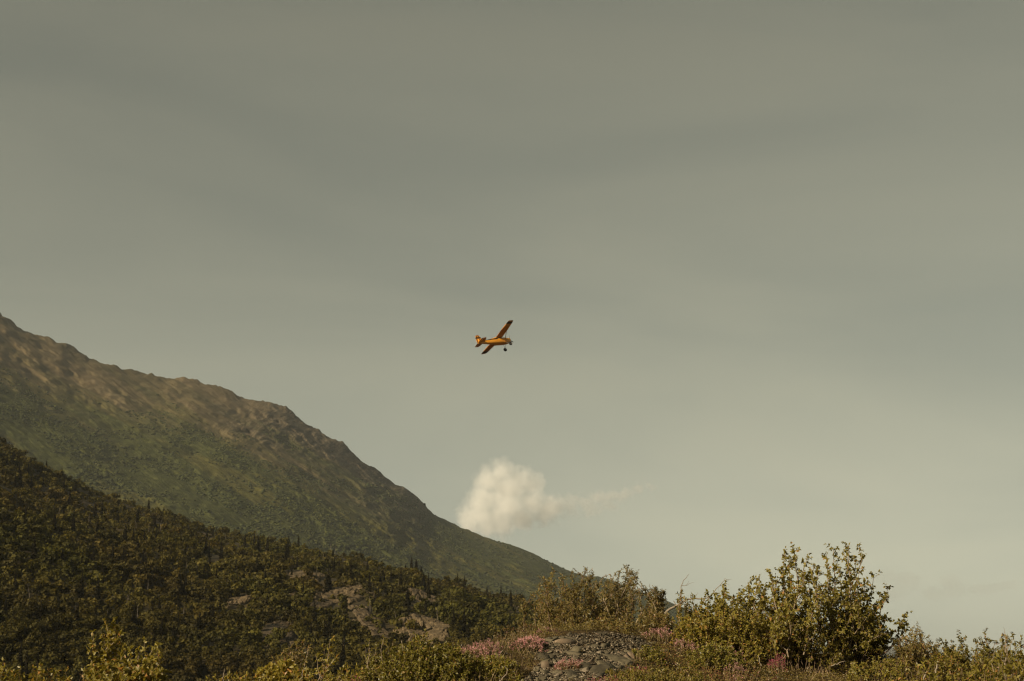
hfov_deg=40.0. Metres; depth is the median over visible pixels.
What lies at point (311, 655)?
broadleaf tree
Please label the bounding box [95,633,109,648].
broadleaf tree
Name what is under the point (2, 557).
broadleaf tree
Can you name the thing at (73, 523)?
spruce tree
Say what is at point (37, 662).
spruce tree
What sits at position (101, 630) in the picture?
broadleaf tree
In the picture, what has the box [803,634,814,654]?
dead branch
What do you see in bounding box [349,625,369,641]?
broadleaf tree
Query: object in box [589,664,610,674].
slate slab
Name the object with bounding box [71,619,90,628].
broadleaf tree
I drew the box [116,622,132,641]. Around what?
broadleaf tree
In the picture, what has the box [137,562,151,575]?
broadleaf tree
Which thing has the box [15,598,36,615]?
broadleaf tree
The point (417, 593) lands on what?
rock outcrop
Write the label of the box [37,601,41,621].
spruce tree
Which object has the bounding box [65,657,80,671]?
broadleaf tree
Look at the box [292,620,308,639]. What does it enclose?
broadleaf tree
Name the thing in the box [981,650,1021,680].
leafy bush
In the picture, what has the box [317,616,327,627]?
broadleaf tree
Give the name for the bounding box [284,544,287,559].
spruce tree
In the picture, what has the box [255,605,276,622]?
broadleaf tree
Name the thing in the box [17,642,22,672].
spruce tree
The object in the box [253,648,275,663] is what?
broadleaf tree
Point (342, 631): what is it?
broadleaf tree
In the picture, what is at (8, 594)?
broadleaf tree
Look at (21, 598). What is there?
broadleaf tree
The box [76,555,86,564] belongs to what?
broadleaf tree
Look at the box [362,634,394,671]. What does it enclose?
thin sprig
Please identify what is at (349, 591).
rock outcrop
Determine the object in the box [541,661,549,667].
slate slab
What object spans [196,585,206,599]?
broadleaf tree
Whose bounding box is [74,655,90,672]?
broadleaf tree
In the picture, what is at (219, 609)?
spruce tree
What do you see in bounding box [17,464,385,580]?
spruce forest
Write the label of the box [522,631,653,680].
slate pile
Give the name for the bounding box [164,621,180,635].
broadleaf tree
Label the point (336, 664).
broadleaf tree
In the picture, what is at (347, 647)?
broadleaf tree
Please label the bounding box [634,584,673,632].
willow shrub
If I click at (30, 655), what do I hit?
broadleaf tree
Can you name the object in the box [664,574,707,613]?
bare branch
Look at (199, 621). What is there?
spruce tree
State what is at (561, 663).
fireweed clump
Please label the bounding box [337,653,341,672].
spruce tree
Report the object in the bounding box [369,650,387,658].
broadleaf tree
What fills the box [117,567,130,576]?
broadleaf tree
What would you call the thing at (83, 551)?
broadleaf tree
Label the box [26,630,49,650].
broadleaf tree
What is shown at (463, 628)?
spruce tree
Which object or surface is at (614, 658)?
slate slab
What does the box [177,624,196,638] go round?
broadleaf tree
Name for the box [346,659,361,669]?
broadleaf tree
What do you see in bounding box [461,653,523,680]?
leafy shrub
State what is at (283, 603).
broadleaf tree
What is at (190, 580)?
broadleaf tree
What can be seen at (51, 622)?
broadleaf tree
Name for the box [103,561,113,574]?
broadleaf tree
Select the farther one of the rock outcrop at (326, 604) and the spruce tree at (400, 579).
the spruce tree at (400, 579)
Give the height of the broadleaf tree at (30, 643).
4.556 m
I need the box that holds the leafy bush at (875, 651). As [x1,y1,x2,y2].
[868,644,887,661]
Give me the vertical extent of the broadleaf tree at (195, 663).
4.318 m
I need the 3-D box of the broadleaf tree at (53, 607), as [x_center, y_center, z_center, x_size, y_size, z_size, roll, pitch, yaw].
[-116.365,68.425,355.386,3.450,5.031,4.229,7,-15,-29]
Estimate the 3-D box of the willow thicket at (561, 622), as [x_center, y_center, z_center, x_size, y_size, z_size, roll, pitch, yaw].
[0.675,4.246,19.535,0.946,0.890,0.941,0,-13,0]
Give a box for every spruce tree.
[13,573,17,589]
[17,472,22,486]
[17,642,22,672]
[22,651,28,680]
[30,535,37,558]
[33,651,39,677]
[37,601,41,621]
[51,512,56,529]
[71,515,75,530]
[72,604,79,630]
[77,572,84,598]
[93,502,96,516]
[94,579,100,603]
[99,562,104,582]
[110,543,113,560]
[122,524,127,541]
[131,602,136,623]
[135,507,139,522]
[149,633,155,652]
[159,618,163,635]
[174,590,180,608]
[178,571,181,583]
[181,572,187,594]
[194,618,199,636]
[198,611,201,629]
[204,537,207,553]
[207,542,210,557]
[211,602,214,621]
[217,599,221,618]
[234,658,239,679]
[256,535,259,551]
[265,537,268,550]
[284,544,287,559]
[311,603,316,622]
[322,620,328,639]
[324,570,331,591]
[327,614,331,638]
[332,556,335,571]
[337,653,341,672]
[341,637,345,672]
[344,605,348,622]
[368,572,370,591]
[399,567,402,584]
[404,587,410,607]
[421,572,426,590]
[423,598,427,614]
[426,581,430,597]
[450,609,455,630]
[461,607,466,633]
[509,591,512,610]
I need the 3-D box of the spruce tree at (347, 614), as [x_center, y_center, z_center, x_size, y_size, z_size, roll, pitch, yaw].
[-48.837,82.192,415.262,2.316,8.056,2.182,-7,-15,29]
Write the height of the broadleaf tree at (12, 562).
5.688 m
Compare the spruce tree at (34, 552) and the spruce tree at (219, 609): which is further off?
the spruce tree at (34, 552)
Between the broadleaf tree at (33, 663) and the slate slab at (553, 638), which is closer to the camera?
the slate slab at (553, 638)
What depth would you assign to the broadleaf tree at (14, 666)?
299.92 m
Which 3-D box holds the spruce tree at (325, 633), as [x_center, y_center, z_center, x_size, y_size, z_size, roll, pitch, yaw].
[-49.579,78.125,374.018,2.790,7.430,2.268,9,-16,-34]
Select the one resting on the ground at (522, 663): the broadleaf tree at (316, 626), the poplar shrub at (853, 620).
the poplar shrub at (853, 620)
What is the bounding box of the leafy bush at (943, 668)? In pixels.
[914,647,998,680]
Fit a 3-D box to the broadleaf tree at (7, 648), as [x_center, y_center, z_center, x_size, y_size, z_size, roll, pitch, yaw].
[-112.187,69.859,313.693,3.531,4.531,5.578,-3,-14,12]
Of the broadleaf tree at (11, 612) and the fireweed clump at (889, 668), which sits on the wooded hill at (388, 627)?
the broadleaf tree at (11, 612)
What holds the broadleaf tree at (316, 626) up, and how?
on the wooded hill at (388, 627)
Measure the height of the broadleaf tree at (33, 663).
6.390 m
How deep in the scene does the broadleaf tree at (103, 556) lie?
445.00 m
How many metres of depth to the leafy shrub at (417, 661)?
14.32 m
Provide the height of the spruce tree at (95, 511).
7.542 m
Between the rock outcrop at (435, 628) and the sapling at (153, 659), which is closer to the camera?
the sapling at (153, 659)
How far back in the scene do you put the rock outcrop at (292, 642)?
367.32 m
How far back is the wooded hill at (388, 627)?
444.87 m
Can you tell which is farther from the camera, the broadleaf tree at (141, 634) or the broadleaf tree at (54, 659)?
the broadleaf tree at (141, 634)
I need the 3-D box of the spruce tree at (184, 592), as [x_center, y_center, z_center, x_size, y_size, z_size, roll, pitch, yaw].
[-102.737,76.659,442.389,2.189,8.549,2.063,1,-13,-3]
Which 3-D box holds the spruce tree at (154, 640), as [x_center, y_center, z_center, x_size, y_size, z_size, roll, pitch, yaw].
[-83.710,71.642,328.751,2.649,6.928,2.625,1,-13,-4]
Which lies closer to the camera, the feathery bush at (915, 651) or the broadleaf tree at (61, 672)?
the feathery bush at (915, 651)
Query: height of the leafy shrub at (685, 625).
0.850 m
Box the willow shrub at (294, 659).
[269,638,313,672]
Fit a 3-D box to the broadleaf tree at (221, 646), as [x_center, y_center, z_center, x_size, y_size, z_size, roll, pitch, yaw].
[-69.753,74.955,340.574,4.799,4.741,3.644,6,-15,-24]
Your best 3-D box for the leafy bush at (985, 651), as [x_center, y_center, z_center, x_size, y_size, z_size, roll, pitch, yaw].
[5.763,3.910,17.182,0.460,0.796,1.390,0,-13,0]
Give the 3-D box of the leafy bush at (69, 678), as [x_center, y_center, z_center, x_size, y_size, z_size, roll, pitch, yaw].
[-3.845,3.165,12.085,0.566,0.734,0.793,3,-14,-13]
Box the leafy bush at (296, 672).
[205,662,366,680]
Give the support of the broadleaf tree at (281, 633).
on the wooded hill at (388, 627)
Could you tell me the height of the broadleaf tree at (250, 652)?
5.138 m
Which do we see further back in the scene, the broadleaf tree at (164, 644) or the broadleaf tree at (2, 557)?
the broadleaf tree at (2, 557)
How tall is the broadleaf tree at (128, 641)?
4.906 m
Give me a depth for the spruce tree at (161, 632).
347.91 m
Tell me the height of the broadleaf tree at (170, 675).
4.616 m
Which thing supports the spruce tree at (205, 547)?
on the wooded hill at (388, 627)
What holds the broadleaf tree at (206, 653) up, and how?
on the wooded hill at (388, 627)
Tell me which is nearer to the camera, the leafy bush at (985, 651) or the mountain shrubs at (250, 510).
the leafy bush at (985, 651)
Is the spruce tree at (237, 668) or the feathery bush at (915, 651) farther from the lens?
the spruce tree at (237, 668)
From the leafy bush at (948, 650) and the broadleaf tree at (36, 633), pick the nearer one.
the leafy bush at (948, 650)
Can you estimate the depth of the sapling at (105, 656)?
14.82 m
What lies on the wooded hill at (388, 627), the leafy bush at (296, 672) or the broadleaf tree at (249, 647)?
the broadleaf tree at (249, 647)
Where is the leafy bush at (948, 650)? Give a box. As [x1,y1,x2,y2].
[923,630,972,675]
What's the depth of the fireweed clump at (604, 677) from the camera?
13.25 m
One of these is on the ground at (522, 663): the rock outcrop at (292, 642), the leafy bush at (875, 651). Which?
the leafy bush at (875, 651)
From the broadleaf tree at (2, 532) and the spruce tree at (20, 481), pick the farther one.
the spruce tree at (20, 481)
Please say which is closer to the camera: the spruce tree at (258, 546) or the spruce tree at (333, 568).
the spruce tree at (333, 568)
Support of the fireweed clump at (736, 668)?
on the ground at (522, 663)
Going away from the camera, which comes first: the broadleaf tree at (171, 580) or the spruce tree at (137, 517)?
the broadleaf tree at (171, 580)
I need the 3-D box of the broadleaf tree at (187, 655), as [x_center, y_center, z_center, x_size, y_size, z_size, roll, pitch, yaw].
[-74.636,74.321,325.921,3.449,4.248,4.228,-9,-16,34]
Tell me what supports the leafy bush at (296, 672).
on the ground at (522, 663)
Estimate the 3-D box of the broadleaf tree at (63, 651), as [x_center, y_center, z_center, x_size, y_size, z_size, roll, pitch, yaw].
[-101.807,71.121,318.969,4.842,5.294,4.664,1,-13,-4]
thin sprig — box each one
[314,636,338,680]
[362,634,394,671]
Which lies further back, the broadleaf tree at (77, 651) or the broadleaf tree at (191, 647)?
the broadleaf tree at (191, 647)
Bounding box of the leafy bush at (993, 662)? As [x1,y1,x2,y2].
[986,632,1023,680]
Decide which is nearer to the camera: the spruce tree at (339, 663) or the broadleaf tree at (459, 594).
the spruce tree at (339, 663)
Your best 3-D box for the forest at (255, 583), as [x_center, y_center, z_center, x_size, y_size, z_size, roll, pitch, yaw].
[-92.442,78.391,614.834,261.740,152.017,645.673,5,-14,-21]
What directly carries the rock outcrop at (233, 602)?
on the wooded hill at (388, 627)
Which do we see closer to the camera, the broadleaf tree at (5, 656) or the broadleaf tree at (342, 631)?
the broadleaf tree at (5, 656)
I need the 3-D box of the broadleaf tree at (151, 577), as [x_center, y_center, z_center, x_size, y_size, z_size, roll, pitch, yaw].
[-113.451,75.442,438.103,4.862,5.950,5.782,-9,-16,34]
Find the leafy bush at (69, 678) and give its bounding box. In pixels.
[40,666,90,680]
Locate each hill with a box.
[0,452,634,680]
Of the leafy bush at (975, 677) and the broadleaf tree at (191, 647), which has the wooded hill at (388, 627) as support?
the broadleaf tree at (191, 647)
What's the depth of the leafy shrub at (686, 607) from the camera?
19.22 m
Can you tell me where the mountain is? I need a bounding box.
[0,313,715,645]
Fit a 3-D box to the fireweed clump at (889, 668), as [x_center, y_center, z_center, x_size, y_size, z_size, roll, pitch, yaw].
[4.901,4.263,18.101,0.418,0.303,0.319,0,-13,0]
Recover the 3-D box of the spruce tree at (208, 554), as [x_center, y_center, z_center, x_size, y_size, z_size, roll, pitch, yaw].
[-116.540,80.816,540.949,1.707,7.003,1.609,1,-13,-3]
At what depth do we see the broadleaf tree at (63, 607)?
357.99 m
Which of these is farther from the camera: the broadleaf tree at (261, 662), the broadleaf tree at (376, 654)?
the broadleaf tree at (376, 654)
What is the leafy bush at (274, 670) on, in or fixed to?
on the ground at (522, 663)
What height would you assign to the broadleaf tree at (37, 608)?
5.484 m
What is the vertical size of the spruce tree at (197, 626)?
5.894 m
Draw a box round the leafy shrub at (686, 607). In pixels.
[673,588,704,641]
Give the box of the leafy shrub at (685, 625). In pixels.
[670,606,769,668]
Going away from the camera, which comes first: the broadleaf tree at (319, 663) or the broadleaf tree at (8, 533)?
the broadleaf tree at (319, 663)
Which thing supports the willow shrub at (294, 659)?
on the ground at (522, 663)
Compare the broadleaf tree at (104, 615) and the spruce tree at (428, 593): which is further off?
the spruce tree at (428, 593)
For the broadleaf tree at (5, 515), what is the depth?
448.99 m
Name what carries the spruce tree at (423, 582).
on the wooded hill at (388, 627)
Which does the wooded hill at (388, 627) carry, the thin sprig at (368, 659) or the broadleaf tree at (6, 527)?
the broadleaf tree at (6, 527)
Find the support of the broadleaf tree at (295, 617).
on the wooded hill at (388, 627)
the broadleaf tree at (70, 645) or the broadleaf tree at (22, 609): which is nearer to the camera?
the broadleaf tree at (70, 645)
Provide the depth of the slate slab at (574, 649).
16.36 m
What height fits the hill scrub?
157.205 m
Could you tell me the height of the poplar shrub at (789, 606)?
1.753 m
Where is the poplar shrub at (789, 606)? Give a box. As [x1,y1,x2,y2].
[733,542,828,666]
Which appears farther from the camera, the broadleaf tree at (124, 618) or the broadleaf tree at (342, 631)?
the broadleaf tree at (342, 631)
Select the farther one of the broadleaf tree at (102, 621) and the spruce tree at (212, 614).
the spruce tree at (212, 614)
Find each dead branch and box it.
[774,641,789,659]
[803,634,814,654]
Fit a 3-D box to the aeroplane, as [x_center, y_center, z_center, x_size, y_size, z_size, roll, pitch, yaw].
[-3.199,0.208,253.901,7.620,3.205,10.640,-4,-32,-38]
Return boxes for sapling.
[86,616,129,678]
[124,637,171,680]
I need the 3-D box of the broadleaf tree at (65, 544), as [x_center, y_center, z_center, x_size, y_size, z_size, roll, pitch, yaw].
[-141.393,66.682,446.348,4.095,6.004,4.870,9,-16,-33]
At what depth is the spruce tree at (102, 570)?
426.96 m
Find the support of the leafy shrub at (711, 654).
on the ground at (522, 663)
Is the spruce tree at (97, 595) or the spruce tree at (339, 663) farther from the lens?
the spruce tree at (97, 595)
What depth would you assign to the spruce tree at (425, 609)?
443.70 m
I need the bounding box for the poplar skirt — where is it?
[737,611,855,674]
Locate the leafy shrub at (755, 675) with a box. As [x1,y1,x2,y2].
[703,664,777,680]
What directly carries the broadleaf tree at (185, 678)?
on the wooded hill at (388, 627)
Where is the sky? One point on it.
(756, 266)
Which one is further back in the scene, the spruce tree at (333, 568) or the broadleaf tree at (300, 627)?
the spruce tree at (333, 568)
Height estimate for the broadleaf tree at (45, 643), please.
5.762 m
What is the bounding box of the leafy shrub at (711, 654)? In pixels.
[683,638,745,673]
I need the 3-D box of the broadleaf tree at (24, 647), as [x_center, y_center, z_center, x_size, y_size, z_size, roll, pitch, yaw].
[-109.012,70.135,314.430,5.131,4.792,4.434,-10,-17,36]
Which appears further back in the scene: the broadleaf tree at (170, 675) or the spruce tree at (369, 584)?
the spruce tree at (369, 584)
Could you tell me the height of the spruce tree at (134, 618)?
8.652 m
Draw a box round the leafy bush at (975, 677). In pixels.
[882,660,981,680]
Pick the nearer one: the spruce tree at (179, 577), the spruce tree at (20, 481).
the spruce tree at (179, 577)
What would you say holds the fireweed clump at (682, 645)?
on the ground at (522, 663)
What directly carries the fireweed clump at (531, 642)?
on the ground at (522, 663)
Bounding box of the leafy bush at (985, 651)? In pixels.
[964,628,1003,671]
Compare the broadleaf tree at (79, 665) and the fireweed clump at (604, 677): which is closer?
the fireweed clump at (604, 677)
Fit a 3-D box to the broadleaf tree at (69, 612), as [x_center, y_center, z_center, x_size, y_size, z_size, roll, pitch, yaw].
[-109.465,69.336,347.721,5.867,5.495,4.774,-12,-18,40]
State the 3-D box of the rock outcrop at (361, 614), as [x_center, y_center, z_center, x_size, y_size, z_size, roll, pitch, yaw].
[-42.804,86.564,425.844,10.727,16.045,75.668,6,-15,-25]
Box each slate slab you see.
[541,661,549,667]
[544,636,558,642]
[571,646,578,651]
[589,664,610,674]
[600,653,631,665]
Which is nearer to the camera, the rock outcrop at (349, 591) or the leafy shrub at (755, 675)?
the leafy shrub at (755, 675)
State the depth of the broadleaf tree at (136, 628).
348.73 m
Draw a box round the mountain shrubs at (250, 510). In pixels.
[0,365,699,622]
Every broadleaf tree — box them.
[0,510,12,522]
[0,527,7,537]
[0,550,6,562]
[0,592,13,605]
[0,635,9,644]
[0,643,17,658]
[0,652,17,664]
[3,524,11,532]
[3,623,26,641]
[4,557,18,569]
[5,532,16,544]
[5,660,20,668]
[7,520,20,530]
[7,608,27,619]
[7,613,31,635]
[8,664,23,679]
[9,593,29,609]
[13,639,35,650]
[14,605,31,617]
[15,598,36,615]
[15,644,35,652]
[16,650,40,672]
[17,619,43,640]
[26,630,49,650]
[28,658,50,680]
[29,654,48,664]
[30,525,44,534]
[31,602,47,618]
[37,637,55,654]
[38,597,50,610]
[38,614,66,635]
[41,657,51,667]
[43,646,58,656]
[44,601,58,613]
[45,630,71,645]
[45,651,62,667]
[48,664,69,678]
[49,536,65,548]
[54,613,75,631]
[56,643,72,661]
[58,602,73,613]
[60,542,71,553]
[62,674,77,680]
[65,610,75,619]
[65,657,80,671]
[66,639,86,656]
[67,646,85,658]
[69,627,87,641]
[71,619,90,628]
[73,659,89,679]
[74,546,88,556]
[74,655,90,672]
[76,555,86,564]
[79,634,99,649]
[83,629,99,647]
[87,613,100,629]
[94,627,111,634]
[95,551,108,560]
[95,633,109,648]
[97,612,109,628]
[97,618,115,629]
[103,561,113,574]
[108,611,130,623]
[110,563,126,573]
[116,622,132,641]
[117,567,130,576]
[117,637,134,645]
[123,630,136,642]
[128,622,142,634]
[128,641,148,658]
[135,637,143,643]
[136,630,147,638]
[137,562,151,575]
[137,653,150,665]
[141,573,156,588]
[143,619,160,635]
[143,634,152,652]
[147,609,165,622]
[157,639,167,648]
[158,655,171,670]
[160,667,173,680]
[161,645,179,664]
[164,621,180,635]
[167,576,179,588]
[167,582,181,595]
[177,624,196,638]
[178,675,193,680]
[183,577,197,588]
[183,652,197,664]
[184,660,199,675]
[185,642,201,655]
[185,656,202,671]
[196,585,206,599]
[198,589,212,603]
[200,648,214,661]
[214,641,232,652]
[216,649,229,669]
[217,609,237,627]
[221,653,243,672]
[233,607,254,626]
[238,648,257,666]
[243,645,255,657]
[249,610,262,620]
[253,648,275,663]
[254,658,268,674]
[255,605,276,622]
[270,627,286,639]
[274,593,290,609]
[286,578,300,590]
[287,612,301,624]
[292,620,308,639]
[298,660,311,667]
[303,649,319,667]
[311,654,326,664]
[312,621,324,634]
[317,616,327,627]
[319,643,336,652]
[328,660,351,674]
[333,624,347,639]
[334,621,344,628]
[335,644,352,656]
[343,620,360,636]
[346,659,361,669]
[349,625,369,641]
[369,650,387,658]
[452,588,465,600]
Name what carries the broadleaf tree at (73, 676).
on the wooded hill at (388, 627)
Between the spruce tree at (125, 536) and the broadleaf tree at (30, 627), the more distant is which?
the spruce tree at (125, 536)
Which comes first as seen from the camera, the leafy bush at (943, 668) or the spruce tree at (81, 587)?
the leafy bush at (943, 668)
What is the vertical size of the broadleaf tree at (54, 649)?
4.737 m
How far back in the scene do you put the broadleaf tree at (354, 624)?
404.98 m
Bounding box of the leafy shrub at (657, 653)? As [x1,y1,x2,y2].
[632,644,666,667]
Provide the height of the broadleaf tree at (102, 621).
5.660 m
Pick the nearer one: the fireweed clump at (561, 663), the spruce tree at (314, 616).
the fireweed clump at (561, 663)
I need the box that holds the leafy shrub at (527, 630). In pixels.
[493,619,550,641]
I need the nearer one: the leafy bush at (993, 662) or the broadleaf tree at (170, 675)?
the leafy bush at (993, 662)
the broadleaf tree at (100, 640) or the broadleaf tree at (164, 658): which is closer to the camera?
the broadleaf tree at (164, 658)
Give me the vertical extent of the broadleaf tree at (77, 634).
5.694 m
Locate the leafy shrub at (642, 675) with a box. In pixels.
[605,663,712,680]
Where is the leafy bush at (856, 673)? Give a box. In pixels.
[846,655,906,680]
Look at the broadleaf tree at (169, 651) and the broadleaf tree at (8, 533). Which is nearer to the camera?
the broadleaf tree at (169, 651)
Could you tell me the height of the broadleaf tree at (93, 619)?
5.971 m
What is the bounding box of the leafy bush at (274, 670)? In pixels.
[253,658,313,680]
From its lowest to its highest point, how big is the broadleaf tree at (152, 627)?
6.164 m
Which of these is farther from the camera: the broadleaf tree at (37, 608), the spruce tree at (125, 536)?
the spruce tree at (125, 536)
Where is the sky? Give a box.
[0,0,1023,660]
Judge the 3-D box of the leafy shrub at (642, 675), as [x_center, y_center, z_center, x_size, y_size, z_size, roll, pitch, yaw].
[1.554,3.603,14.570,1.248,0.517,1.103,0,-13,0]
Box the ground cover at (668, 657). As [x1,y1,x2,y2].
[317,618,1020,680]
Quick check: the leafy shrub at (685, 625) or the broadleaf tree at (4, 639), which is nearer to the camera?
the leafy shrub at (685, 625)
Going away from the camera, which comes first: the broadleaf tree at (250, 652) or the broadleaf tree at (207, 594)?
the broadleaf tree at (250, 652)
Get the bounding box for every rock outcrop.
[78,501,105,511]
[209,594,256,611]
[261,616,298,648]
[285,570,325,581]
[290,637,305,645]
[310,598,332,609]
[313,585,376,602]
[348,604,389,638]
[392,613,449,646]
[403,588,438,603]
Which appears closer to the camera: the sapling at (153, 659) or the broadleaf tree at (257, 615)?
the sapling at (153, 659)
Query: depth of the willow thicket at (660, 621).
19.17 m
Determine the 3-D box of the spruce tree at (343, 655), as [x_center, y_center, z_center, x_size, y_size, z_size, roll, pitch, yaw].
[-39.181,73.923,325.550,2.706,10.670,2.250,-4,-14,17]
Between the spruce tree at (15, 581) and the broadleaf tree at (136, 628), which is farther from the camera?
the spruce tree at (15, 581)
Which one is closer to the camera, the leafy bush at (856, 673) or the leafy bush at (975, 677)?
the leafy bush at (975, 677)
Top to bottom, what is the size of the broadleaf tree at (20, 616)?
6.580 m
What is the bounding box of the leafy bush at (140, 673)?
[83,655,169,680]
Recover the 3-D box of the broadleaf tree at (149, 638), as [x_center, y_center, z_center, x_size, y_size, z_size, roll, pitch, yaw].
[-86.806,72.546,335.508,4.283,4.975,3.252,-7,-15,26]
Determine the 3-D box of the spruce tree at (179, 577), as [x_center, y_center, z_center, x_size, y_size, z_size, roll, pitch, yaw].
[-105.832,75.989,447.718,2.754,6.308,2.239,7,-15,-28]
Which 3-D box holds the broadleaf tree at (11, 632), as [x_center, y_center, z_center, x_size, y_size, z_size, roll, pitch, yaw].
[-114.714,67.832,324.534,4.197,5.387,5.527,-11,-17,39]
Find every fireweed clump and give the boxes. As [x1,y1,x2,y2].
[462,639,502,658]
[507,634,547,652]
[535,626,556,634]
[553,656,582,669]
[588,675,617,680]
[641,626,674,645]
[669,637,698,653]
[724,659,745,679]
[766,653,787,675]
[879,663,905,679]
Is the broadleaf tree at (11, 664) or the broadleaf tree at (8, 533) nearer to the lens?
the broadleaf tree at (11, 664)
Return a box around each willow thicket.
[538,613,584,630]
[582,607,683,639]
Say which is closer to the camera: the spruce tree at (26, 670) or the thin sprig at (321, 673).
the thin sprig at (321, 673)
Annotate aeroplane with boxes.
[475,320,512,353]
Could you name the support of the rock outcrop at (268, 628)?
on the wooded hill at (388, 627)
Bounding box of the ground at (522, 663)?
[420,629,964,680]
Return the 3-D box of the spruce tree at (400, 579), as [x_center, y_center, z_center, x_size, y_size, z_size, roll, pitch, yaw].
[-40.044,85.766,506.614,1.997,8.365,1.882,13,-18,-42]
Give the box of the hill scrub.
[0,441,542,680]
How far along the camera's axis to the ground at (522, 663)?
17.36 m
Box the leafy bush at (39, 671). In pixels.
[0,657,59,680]
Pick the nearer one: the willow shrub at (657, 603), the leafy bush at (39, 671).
the leafy bush at (39, 671)
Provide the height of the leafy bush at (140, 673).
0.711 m
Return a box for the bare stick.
[1004,630,1011,664]
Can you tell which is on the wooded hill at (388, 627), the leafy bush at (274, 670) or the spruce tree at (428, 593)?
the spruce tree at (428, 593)
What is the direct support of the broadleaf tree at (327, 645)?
on the wooded hill at (388, 627)
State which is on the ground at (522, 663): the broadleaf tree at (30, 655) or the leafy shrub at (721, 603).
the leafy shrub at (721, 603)
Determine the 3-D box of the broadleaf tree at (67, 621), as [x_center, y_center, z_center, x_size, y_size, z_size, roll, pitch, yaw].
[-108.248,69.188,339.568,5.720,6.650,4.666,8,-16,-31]
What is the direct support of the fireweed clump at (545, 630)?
on the ground at (522, 663)
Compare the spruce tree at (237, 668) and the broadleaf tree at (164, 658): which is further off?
the broadleaf tree at (164, 658)
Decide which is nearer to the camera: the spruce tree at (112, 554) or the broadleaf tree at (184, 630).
the broadleaf tree at (184, 630)
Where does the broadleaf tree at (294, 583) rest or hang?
on the wooded hill at (388, 627)
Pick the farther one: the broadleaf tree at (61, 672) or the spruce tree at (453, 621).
the spruce tree at (453, 621)
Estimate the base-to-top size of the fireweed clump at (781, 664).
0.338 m
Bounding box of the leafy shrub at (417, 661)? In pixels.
[353,628,473,680]
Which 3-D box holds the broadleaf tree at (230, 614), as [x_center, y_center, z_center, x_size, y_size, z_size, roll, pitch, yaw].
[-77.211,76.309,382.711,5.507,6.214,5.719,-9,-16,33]
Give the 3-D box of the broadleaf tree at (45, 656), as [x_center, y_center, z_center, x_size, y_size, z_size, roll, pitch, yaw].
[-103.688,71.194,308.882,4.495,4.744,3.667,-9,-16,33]
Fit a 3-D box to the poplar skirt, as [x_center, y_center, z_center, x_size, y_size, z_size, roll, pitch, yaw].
[3.820,4.075,18.904,1.745,0.879,1.047,0,-13,0]
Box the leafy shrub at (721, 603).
[686,580,752,650]
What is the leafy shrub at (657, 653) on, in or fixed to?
on the ground at (522, 663)
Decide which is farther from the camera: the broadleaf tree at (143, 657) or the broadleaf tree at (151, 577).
the broadleaf tree at (151, 577)
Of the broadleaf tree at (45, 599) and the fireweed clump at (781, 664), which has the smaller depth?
the fireweed clump at (781, 664)
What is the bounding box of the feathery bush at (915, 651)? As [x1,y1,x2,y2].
[890,622,943,673]
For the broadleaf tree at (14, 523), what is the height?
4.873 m
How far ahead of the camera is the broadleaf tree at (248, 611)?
386.93 m
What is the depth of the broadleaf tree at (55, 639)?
325.57 m
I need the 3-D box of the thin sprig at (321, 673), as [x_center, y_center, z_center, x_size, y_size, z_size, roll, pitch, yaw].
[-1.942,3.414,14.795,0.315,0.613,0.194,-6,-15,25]
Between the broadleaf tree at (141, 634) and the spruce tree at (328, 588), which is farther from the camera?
the spruce tree at (328, 588)
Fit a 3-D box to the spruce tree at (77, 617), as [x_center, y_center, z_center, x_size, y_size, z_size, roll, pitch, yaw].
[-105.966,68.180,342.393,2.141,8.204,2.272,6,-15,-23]
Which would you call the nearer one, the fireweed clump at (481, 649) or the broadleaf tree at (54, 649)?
the fireweed clump at (481, 649)
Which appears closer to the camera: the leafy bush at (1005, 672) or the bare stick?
the leafy bush at (1005, 672)
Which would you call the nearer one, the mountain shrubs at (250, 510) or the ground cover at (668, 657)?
the ground cover at (668, 657)
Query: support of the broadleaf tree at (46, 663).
on the wooded hill at (388, 627)
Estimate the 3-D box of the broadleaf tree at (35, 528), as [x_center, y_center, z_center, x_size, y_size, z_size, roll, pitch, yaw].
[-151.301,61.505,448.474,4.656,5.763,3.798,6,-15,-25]
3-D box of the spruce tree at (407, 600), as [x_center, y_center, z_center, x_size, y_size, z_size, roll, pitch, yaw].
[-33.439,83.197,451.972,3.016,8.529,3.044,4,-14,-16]
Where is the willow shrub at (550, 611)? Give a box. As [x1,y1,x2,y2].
[513,566,605,631]
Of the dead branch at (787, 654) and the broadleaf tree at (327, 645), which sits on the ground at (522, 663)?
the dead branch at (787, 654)
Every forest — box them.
[0,436,577,680]
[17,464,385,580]
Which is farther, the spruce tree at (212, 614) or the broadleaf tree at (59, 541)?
the broadleaf tree at (59, 541)
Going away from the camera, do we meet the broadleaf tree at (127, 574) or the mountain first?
the broadleaf tree at (127, 574)
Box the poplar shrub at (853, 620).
[810,541,912,663]
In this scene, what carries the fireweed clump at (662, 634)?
on the ground at (522, 663)
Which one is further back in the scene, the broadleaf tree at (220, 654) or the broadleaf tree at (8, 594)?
the broadleaf tree at (8, 594)
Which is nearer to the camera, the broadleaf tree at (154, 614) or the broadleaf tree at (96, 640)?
the broadleaf tree at (96, 640)
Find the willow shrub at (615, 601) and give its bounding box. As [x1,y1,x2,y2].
[581,564,668,635]
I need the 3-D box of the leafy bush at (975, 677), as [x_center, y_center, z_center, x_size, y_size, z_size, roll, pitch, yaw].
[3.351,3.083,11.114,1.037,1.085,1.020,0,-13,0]
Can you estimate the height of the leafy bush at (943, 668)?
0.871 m
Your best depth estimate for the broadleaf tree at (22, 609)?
341.08 m

